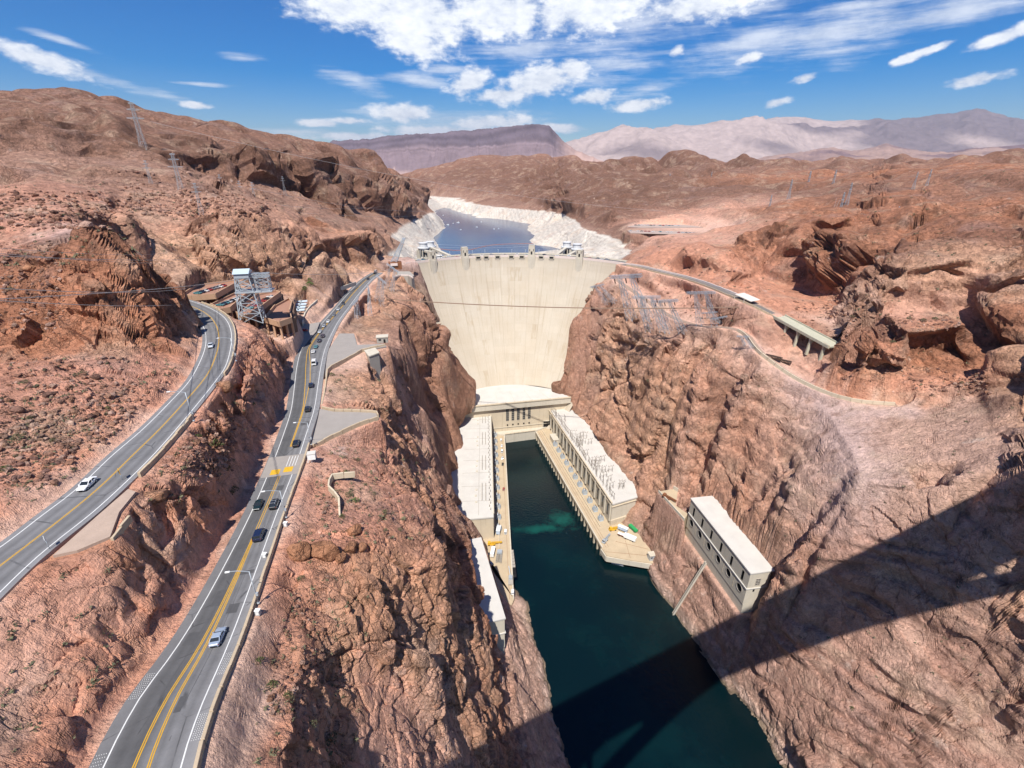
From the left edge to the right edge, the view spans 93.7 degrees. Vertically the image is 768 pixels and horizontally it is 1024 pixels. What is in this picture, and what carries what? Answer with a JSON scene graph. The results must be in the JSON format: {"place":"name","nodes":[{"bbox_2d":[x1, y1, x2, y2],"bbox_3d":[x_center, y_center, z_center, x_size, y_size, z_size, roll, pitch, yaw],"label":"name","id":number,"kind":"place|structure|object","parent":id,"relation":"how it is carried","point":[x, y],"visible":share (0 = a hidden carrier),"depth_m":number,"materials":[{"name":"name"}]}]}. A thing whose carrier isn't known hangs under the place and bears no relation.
{"place":"outdoors","nodes":[
{"label":"outdoors","id":0,"kind":"place"},
{"bbox_2d":[0,300,234,600],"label":"road","id":1,"kind":"structure","parent":0,"point":[61,521],"depth_m":108.68,"materials":[{"name":"asphalt"}]},
{"bbox_2d":[76,476,97,490],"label":"car","id":2,"kind":"object","parent":1,"relation":"on","point":[85,484],"visible":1,"depth_m":102.00,"materials":[{"name":"white paint"}]},
{"bbox_2d":[201,302,236,375],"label":"parapet wall","id":3,"kind":"structure","parent":1,"relation":"on","point":[226,371],"depth_m":188.01,"materials":[{"name":"concrete"}]},
{"bbox_2d":[89,273,382,767],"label":"road","id":4,"kind":"structure","parent":0,"point":[160,719],"depth_m":92.03,"materials":[{"name":"asphalt"}]},
{"bbox_2d":[208,626,226,647],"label":"car","id":5,"kind":"object","parent":4,"relation":"on","point":[217,636],"visible":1,"depth_m":87.42,"materials":[{"name":"white paint"}]},
{"bbox_2d":[193,442,310,767],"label":"parapet wall","id":6,"kind":"structure","parent":4,"relation":"on","point":[212,713],"depth_m":86.84,"materials":[{"name":"concrete"}]},
{"bbox_2d":[252,528,264,541],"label":"car","id":7,"kind":"object","parent":4,"relation":"on","point":[258,534],"visible":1,"depth_m":116.94,"materials":[{"name":"blue paint"}]},
{"bbox_2d":[253,499,263,509],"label":"car","id":8,"kind":"object","parent":4,"relation":"on","point":[258,503],"visible":1,"depth_m":130.37,"materials":[{"name":"black paint"}]},
{"bbox_2d":[268,498,279,509],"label":"car","id":9,"kind":"object","parent":4,"relation":"on","point":[273,504],"visible":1,"depth_m":129.76,"materials":[{"name":"black paint"}]},
{"bbox_2d":[292,439,299,446],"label":"car","id":10,"kind":"object","parent":4,"relation":"on","point":[295,443],"visible":1,"depth_m":162.53,"materials":[{"name":"black paint"}]},
{"bbox_2d":[299,322,319,350],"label":"side street","id":11,"kind":"structure","parent":0,"point":[312,328],"depth_m":291.08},
{"bbox_2d":[325,333,386,377],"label":"plaza","id":12,"kind":"structure","parent":0,"point":[343,345],"depth_m":265.64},
{"bbox_2d":[330,124,603,173],"bbox_3d":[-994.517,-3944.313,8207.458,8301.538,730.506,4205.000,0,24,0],"label":"mesa","id":13,"kind":"structure","parent":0,"point":[403,154],"depth_m":7084.54,"materials":[{"name":"stone"}]},
{"bbox_2d":[433,208,559,255],"bbox_3d":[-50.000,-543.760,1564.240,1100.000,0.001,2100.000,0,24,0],"label":"lake","id":14,"kind":"structure","parent":0,"point":[507,235],"depth_m":1128.59,"materials":[{"name":"liquid"}]},
{"bbox_2d":[0,87,1023,767],"bbox_3d":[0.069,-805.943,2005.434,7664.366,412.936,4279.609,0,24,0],"label":"canyon terrain","id":15,"kind":"structure","parent":0,"point":[748,455],"depth_m":240.24,"materials":[{"name":"stone"}]},
{"bbox_2d":[9,406,24,413],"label":"boulder","id":16,"kind":"object","parent":15,"relation":"on","point":[18,409],"visible":1,"depth_m":115.22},
{"bbox_2d":[10,433,23,440],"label":"desert shrub","id":17,"kind":"object","parent":15,"relation":"on","point":[18,435],"visible":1,"depth_m":108.23,"materials":[{"name":"green plant"}]},
{"bbox_2d":[19,264,35,271],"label":"boulder","id":18,"kind":"object","parent":15,"relation":"on","point":[28,268],"visible":1,"depth_m":164.22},
{"bbox_2d":[42,392,55,397],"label":"boulder","id":19,"kind":"object","parent":15,"relation":"on","point":[46,394],"visible":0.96,"depth_m":122.93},
{"bbox_2d":[0,240,162,485],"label":"loose stones","id":20,"kind":"object","parent":15,"relation":"on","point":[21,428],"visible":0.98,"depth_m":120.94,"materials":[{"name":"stone"}]},
{"bbox_2d":[53,489,135,557],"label":"gravel shoulder","id":21,"kind":"object","parent":15,"relation":"on","point":[98,529],"visible":1,"depth_m":90.85},
{"bbox_2d":[110,515,132,540],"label":"parapet wall","id":22,"kind":"structure","parent":15,"relation":"on","point":[127,521],"depth_m":91.97,"materials":[{"name":"concrete"}]},
{"bbox_2d":[127,102,147,149],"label":"transmission pylon","id":23,"kind":"object","parent":15,"relation":"on","point":[135,115],"visible":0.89,"depth_m":505.81,"materials":[{"name":"silver metal"}]},
{"bbox_2d":[144,489,167,503],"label":"boulder","id":24,"kind":"object","parent":15,"relation":"on","point":[158,496],"visible":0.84,"depth_m":104.09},
{"bbox_2d":[137,414,194,477],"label":"parapet wall","id":25,"kind":"structure","parent":15,"relation":"on","point":[145,468],"depth_m":115.99,"materials":[{"name":"concrete"}]},
{"bbox_2d":[169,153,183,189],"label":"transmission pylon","id":26,"kind":"object","parent":15,"relation":"on","point":[174,159],"visible":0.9,"depth_m":364.95,"materials":[{"name":"metal"}]},
{"bbox_2d":[0,170,366,229],"bbox_3d":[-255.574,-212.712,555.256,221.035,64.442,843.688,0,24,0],"label":"loose stones","id":27,"kind":"object","parent":15,"relation":"on","point":[55,218],"visible":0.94,"depth_m":276.81,"materials":[{"name":"stone"}]},
{"bbox_2d":[158,410,237,478],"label":"loose stones","id":28,"kind":"object","parent":15,"relation":"on","point":[188,457],"visible":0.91,"depth_m":123.95,"materials":[{"name":"stone"}]},
{"bbox_2d":[193,183,203,213],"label":"transmission pylon","id":29,"kind":"object","parent":15,"relation":"on","point":[198,197],"visible":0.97,"depth_m":328.24,"materials":[{"name":"metal"}]},
{"bbox_2d":[215,381,233,392],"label":"boulder","id":30,"kind":"object","parent":15,"relation":"on","point":[226,386],"visible":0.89,"depth_m":151.31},
{"bbox_2d":[185,279,297,339],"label":"parking garage","id":31,"kind":"structure","parent":15,"relation":"on","point":[281,314],"depth_m":263.01,"materials":[{"name":"concrete"}]},
{"bbox_2d":[225,571,259,603],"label":"street lamp","id":32,"kind":"object","parent":15,"relation":"on","point":[256,595],"visible":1,"depth_m":95.14,"materials":[{"name":"metal"}]},
{"bbox_2d":[232,268,274,322],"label":"cableway tower","id":33,"kind":"structure","parent":15,"relation":"on","point":[246,273],"depth_m":240.75,"materials":[{"name":"grey metal"}]},
{"bbox_2d":[2,248,161,254],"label":"power cable","id":34,"kind":"object","parent":33,"relation":"attached to","point":[64,252],"visible":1,"depth_m":105.27,"materials":[{"name":"silver metal"}]},
{"bbox_2d":[0,253,183,262],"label":"power cable","id":35,"kind":"object","parent":33,"relation":"attached to","point":[74,259],"visible":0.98,"depth_m":106.36,"materials":[{"name":"black metal"}]},
{"bbox_2d":[0,288,185,292],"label":"power cable","id":36,"kind":"object","parent":33,"relation":"attached to","point":[73,291],"visible":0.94,"depth_m":100.39,"materials":[{"name":"silver metal"}]},
{"bbox_2d":[0,300,191,305],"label":"power cable","id":37,"kind":"object","parent":33,"relation":"attached to","point":[74,304],"visible":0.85,"depth_m":108.22,"materials":[{"name":"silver metal"}]},
{"bbox_2d":[0,255,202,259],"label":"power cable","id":38,"kind":"object","parent":33,"relation":"attached to","point":[74,258],"visible":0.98,"depth_m":100.51,"materials":[{"name":"black metal"}]},
{"bbox_2d":[0,277,250,298],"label":"power cable","id":39,"kind":"object","parent":33,"relation":"attached to","point":[108,292],"visible":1,"depth_m":110.22,"materials":[{"name":"silver metal"}]},
{"bbox_2d":[257,269,389,274],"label":"power cable","id":40,"kind":"object","parent":33,"relation":"attached to","point":[318,274],"visible":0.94,"depth_m":305.47,"materials":[{"name":"black metal"}]},
{"bbox_2d":[286,541,310,561],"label":"boulder","id":41,"kind":"object","parent":15,"relation":"on","point":[298,551],"visible":0.92,"depth_m":114.13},
{"bbox_2d":[306,450,315,462],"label":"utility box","id":42,"kind":"object","parent":15,"relation":"on","point":[311,455],"visible":1,"depth_m":152.72,"materials":[{"name":"white paint"}]},
{"bbox_2d":[310,540,339,561],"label":"boulder","id":43,"kind":"object","parent":15,"relation":"on","point":[325,550],"visible":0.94,"depth_m":116.89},
{"bbox_2d":[302,282,355,325],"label":"parapet wall","id":44,"kind":"structure","parent":15,"relation":"on","point":[347,286],"depth_m":338.50,"materials":[{"name":"concrete"}]},
{"bbox_2d":[326,731,336,745],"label":"desert shrub","id":45,"kind":"object","parent":15,"relation":"on","point":[331,737],"visible":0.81,"depth_m":93.92,"materials":[{"name":"green plant"}]},
{"bbox_2d":[335,551,345,563],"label":"boulder","id":46,"kind":"object","parent":15,"relation":"on","point":[340,558],"visible":0.95,"depth_m":119.11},
{"bbox_2d":[328,471,354,515],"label":"parapet wall","id":47,"kind":"structure","parent":15,"relation":"on","point":[332,477],"depth_m":147.26,"materials":[{"name":"concrete"}]},
{"bbox_2d":[311,409,376,443],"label":"paved pullout","id":48,"kind":"structure","parent":15,"relation":"on","point":[328,423],"depth_m":183.23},
{"bbox_2d":[310,416,378,448],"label":"parapet wall","id":49,"kind":"structure","parent":48,"relation":"on","point":[343,431],"depth_m":176.09,"materials":[{"name":"concrete"}]},
{"bbox_2d":[321,406,378,417],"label":"parapet wall","id":50,"kind":"structure","parent":15,"relation":"on","point":[346,410],"depth_m":190.49,"materials":[{"name":"concrete"}]},
{"bbox_2d":[344,540,357,552],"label":"boulder","id":51,"kind":"object","parent":15,"relation":"on","point":[351,546],"visible":1,"depth_m":122.87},
{"bbox_2d":[321,344,384,404],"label":"parapet wall","id":52,"kind":"structure","parent":15,"relation":"on","point":[337,364],"depth_m":243.85,"materials":[{"name":"concrete"}]},
{"bbox_2d":[267,382,439,715],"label":"loose stones","id":53,"kind":"object","parent":15,"relation":"on","point":[280,690],"visible":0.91,"depth_m":102.87,"materials":[{"name":"stone"}]},
{"bbox_2d":[346,523,361,536],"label":"boulder","id":54,"kind":"object","parent":15,"relation":"on","point":[355,530],"visible":1,"depth_m":128.75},
{"bbox_2d":[353,298,360,317],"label":"line tower","id":55,"kind":"structure","parent":15,"relation":"on","point":[356,301],"depth_m":340.21,"materials":[{"name":"grey metal"}]},
{"bbox_2d":[357,542,366,552],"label":"boulder","id":56,"kind":"object","parent":15,"relation":"on","point":[361,546],"visible":0.97,"depth_m":125.45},
{"bbox_2d":[367,286,371,314],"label":"line tower","id":57,"kind":"structure","parent":15,"relation":"on","point":[368,300],"depth_m":360.37,"materials":[{"name":"grey metal"}]},
{"bbox_2d":[364,348,380,379],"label":"retaining pier","id":58,"kind":"structure","parent":15,"relation":"on","point":[372,354],"depth_m":257.75,"materials":[{"name":"grey concrete"}]},
{"bbox_2d":[374,275,385,306],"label":"line tower","id":59,"kind":"structure","parent":15,"relation":"on","point":[381,280],"depth_m":383.47,"materials":[{"name":"grey metal"}]},
{"bbox_2d":[376,334,387,342],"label":"machine shed","id":60,"kind":"structure","parent":15,"relation":"on","point":[382,338],"depth_m":271.81,"materials":[{"name":"grey concrete"}]},
{"bbox_2d":[382,263,398,289],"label":"line tower","id":61,"kind":"structure","parent":15,"relation":"on","point":[389,276],"depth_m":410.63,"materials":[{"name":"grey metal"}]},
{"bbox_2d":[388,238,405,269],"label":"hoist","id":62,"kind":"object","parent":15,"relation":"on","point":[396,264],"visible":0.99,"depth_m":484.52,"materials":[{"name":"brown paint"}]},
{"bbox_2d":[393,271,414,288],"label":"abutment wall","id":63,"kind":"structure","parent":15,"relation":"on","point":[408,276],"depth_m":457.93,"materials":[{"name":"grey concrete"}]},
{"bbox_2d":[383,674,462,767],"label":"loose stones","id":64,"kind":"object","parent":15,"relation":"on","point":[402,721],"visible":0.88,"depth_m":124.41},
{"bbox_2d":[416,242,438,257],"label":"intake tower","id":65,"kind":"structure","parent":15,"relation":"on","point":[422,250],"depth_m":603.57,"materials":[{"name":"concrete"}]},
{"bbox_2d":[426,241,449,254],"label":"intake tower","id":66,"kind":"structure","parent":15,"relation":"on","point":[431,245],"depth_m":624.14,"materials":[{"name":"concrete"}]},
{"bbox_2d":[451,415,494,538],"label":"powerhouse wing","id":67,"kind":"structure","parent":15,"relation":"on","point":[473,483],"depth_m":416.74,"materials":[{"name":"concrete"}]},
{"bbox_2d":[470,537,505,652],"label":"outlet house","id":68,"kind":"structure","parent":15,"relation":"on","point":[490,604],"depth_m":249.52,"materials":[{"name":"concrete"}]},
{"bbox_2d":[0,166,1023,764],"bbox_3d":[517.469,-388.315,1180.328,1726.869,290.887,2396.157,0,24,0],"label":"desert scrub","id":69,"kind":"object","parent":15,"relation":"on","point":[12,630],"visible":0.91,"depth_m":124.92,"materials":[{"name":"green plant"}]},
{"bbox_2d":[464,385,570,431],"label":"central powerhouse","id":70,"kind":"structure","parent":15,"relation":"on","point":[510,407],"depth_m":525.91,"materials":[{"name":"concrete"}]},
{"bbox_2d":[406,244,630,432],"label":"dam","id":71,"kind":"structure","parent":15,"relation":"on","point":[489,346],"depth_m":560.12,"materials":[{"name":"concrete"}]},
{"bbox_2d":[492,427,545,442],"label":"tailrace apron","id":72,"kind":"object","parent":15,"relation":"on","point":[519,435],"visible":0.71,"depth_m":526.89,"materials":[{"name":"concrete"}]},
{"bbox_2d":[556,241,572,253],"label":"intake tower","id":73,"kind":"structure","parent":15,"relation":"on","point":[566,247],"depth_m":626.17,"materials":[{"name":"concrete"}]},
{"bbox_2d":[569,243,582,254],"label":"intake tower","id":74,"kind":"structure","parent":15,"relation":"on","point":[576,246],"depth_m":600.04,"materials":[{"name":"concrete"}]},
{"bbox_2d":[549,409,637,525],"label":"powerhouse wing","id":75,"kind":"structure","parent":15,"relation":"on","point":[618,507],"depth_m":433.50,"materials":[{"name":"concrete"}]},
{"bbox_2d":[590,283,616,304],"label":"line tower","id":76,"kind":"structure","parent":15,"relation":"on","point":[596,288],"depth_m":445.79,"materials":[{"name":"grey metal"}]},
{"bbox_2d":[609,273,653,322],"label":"line tower","id":77,"kind":"structure","parent":15,"relation":"on","point":[624,287],"depth_m":391.22,"materials":[{"name":"grey metal"}]},
{"bbox_2d":[632,295,667,332],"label":"line tower","id":78,"kind":"structure","parent":15,"relation":"on","point":[652,301],"depth_m":366.91,"materials":[{"name":"grey metal"}]},
{"bbox_2d":[627,230,682,233],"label":"car park","id":79,"kind":"structure","parent":15,"relation":"on","point":[654,232],"depth_m":715.30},
{"bbox_2d":[628,224,702,227],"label":"car park","id":80,"kind":"structure","parent":15,"relation":"on","point":[656,226],"depth_m":790.71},
{"bbox_2d":[653,299,685,333],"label":"line tower","id":81,"kind":"structure","parent":15,"relation":"on","point":[669,304],"depth_m":364.39,"materials":[{"name":"grey metal"}]},
{"bbox_2d":[387,298,738,308],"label":"power cable","id":82,"kind":"object","parent":81,"relation":"hanging from","point":[564,307],"visible":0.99,"depth_m":371.68,"materials":[{"name":"grey metal"}]},
{"bbox_2d":[658,486,687,526],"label":"access terrace","id":83,"kind":"structure","parent":15,"relation":"on","point":[681,513],"depth_m":341.09,"materials":[{"name":"concrete"}]},
{"bbox_2d":[672,561,706,614],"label":"drain chute","id":84,"kind":"object","parent":15,"relation":"on","point":[702,567],"visible":1,"depth_m":311.62,"materials":[{"name":"concrete"}]},
{"bbox_2d":[687,291,719,326],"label":"line tower","id":85,"kind":"structure","parent":15,"relation":"on","point":[696,292],"depth_m":346.74,"materials":[{"name":"grey metal"}]},
{"bbox_2d":[685,496,774,612],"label":"outlet house","id":86,"kind":"structure","parent":15,"relation":"on","point":[738,565],"depth_m":287.50,"materials":[{"name":"concrete"}]},
{"bbox_2d":[738,335,753,348],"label":"line tower","id":87,"kind":"structure","parent":15,"relation":"on","point":[745,337],"depth_m":313.15,"materials":[{"name":"grey metal"}]},
{"bbox_2d":[734,293,759,302],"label":"roof slab","id":88,"kind":"structure","parent":15,"relation":"on","point":[747,297],"depth_m":350.83,"materials":[{"name":"concrete"}]},
{"bbox_2d":[765,354,782,360],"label":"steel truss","id":89,"kind":"object","parent":15,"relation":"on","point":[774,357],"visible":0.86,"depth_m":303.99,"materials":[{"name":"brown"}]},
{"bbox_2d":[772,314,837,360],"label":"trestle","id":90,"kind":"object","parent":15,"relation":"on","point":[800,328],"visible":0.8,"depth_m":312.74,"materials":[{"name":"beige concrete"}]},
{"bbox_2d":[638,267,991,395],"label":"loose stones","id":91,"kind":"object","parent":15,"relation":"on","point":[982,375],"visible":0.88,"depth_m":271.78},
{"bbox_2d":[737,329,894,405],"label":"parapet wall","id":92,"kind":"structure","parent":15,"relation":"on","point":[792,376],"depth_m":283.88,"materials":[{"name":"concrete"}]},
{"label":"transmission pylon","id":93,"kind":"object","parent":15,"relation":"on","visible":0},
{"bbox_2d":[158,123,655,210],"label":"power cable","id":94,"kind":"object","parent":93,"relation":"attached to","point":[390,174],"visible":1,"depth_m":596.47,"materials":[{"name":"black metal"}]},
{"bbox_2d":[0,0,1023,142],"label":"sky","id":95,"kind":"structure","parent":0,"point":[316,70],"materials":[{"name":"blue"}]},
{"bbox_2d":[505,439,782,767],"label":"river","id":96,"kind":"structure","parent":0,"point":[633,680],"depth_m":294.75,"materials":[{"name":"liquid"}]},
{"bbox_2d":[483,435,513,605],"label":"wharf","id":97,"kind":"structure","parent":96,"relation":"in","point":[501,571],"depth_m":379.29,"materials":[{"name":"concrete"}]},
{"bbox_2d":[496,549,502,562],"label":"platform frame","id":98,"kind":"object","parent":97,"relation":"on","point":[500,552],"visible":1,"depth_m":358.29,"materials":[{"name":"grey metal"}]},
{"bbox_2d":[508,566,512,585],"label":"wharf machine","id":99,"kind":"object","parent":97,"relation":"on","point":[510,579],"visible":1,"depth_m":335.84,"materials":[{"name":"grey metal"}]},
{"bbox_2d":[511,550,515,576],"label":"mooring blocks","id":100,"kind":"structure","parent":97,"relation":"on","point":[513,567],"depth_m":349.75,"materials":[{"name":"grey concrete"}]},
{"bbox_2d":[535,428,652,568],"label":"wharf","id":101,"kind":"structure","parent":96,"relation":"in","point":[615,548],"depth_m":393.26,"materials":[{"name":"grey concrete"}]},
{"bbox_2d":[550,433,558,443],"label":"switch house","id":102,"kind":"structure","parent":101,"relation":"on","point":[553,437],"depth_m":506.46,"materials":[{"name":"concrete"}]},
{"bbox_2d":[617,524,628,531],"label":"trailer","id":103,"kind":"object","parent":101,"relation":"on","point":[623,528],"visible":0.93,"depth_m":382.31,"materials":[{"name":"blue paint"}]},
{"bbox_2d":[623,532,636,541],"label":"trailer","id":104,"kind":"object","parent":101,"relation":"on","point":[632,538],"visible":1,"depth_m":373.24,"materials":[{"name":"white paint"}]},
{"bbox_2d":[647,551,654,560],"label":"guard hut","id":105,"kind":"object","parent":101,"relation":"on","point":[650,555],"visible":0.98,"depth_m":354.31,"materials":[{"name":"concrete"}]},
{"bbox_2d":[621,264,774,313],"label":"hillside road","id":106,"kind":"structure","parent":0,"point":[758,306],"depth_m":380.23,"materials":[{"name":"asphalt"}]},
{"bbox_2d":[631,264,737,293],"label":"parapet wall","id":107,"kind":"structure","parent":106,"relation":"on","point":[722,288],"depth_m":432.55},
{"bbox_2d":[626,265,829,348],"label":"parapet wall","id":108,"kind":"structure","parent":106,"relation":"on","point":[747,303],"depth_m":383.90,"materials":[{"name":"concrete"}]},
{"bbox_2d":[613,279,896,405],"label":"service road","id":109,"kind":"structure","parent":0,"point":[694,324],"depth_m":359.16,"materials":[{"name":"asphalt"}]},
{"bbox_2d":[565,108,1023,161],"bbox_3d":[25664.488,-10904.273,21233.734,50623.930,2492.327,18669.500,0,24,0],"label":"mountain range","id":110,"kind":"structure","parent":0,"point":[756,137],"depth_m":17267.53,"materials":[{"name":"stone"}]},
{"bbox_2d":[657,143,1023,160],"bbox_3d":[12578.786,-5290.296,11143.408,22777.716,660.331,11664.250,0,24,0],"label":"foothills","id":111,"kind":"structure","parent":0,"point":[885,151],"depth_m":9881.13,"materials":[{"name":"stone"}]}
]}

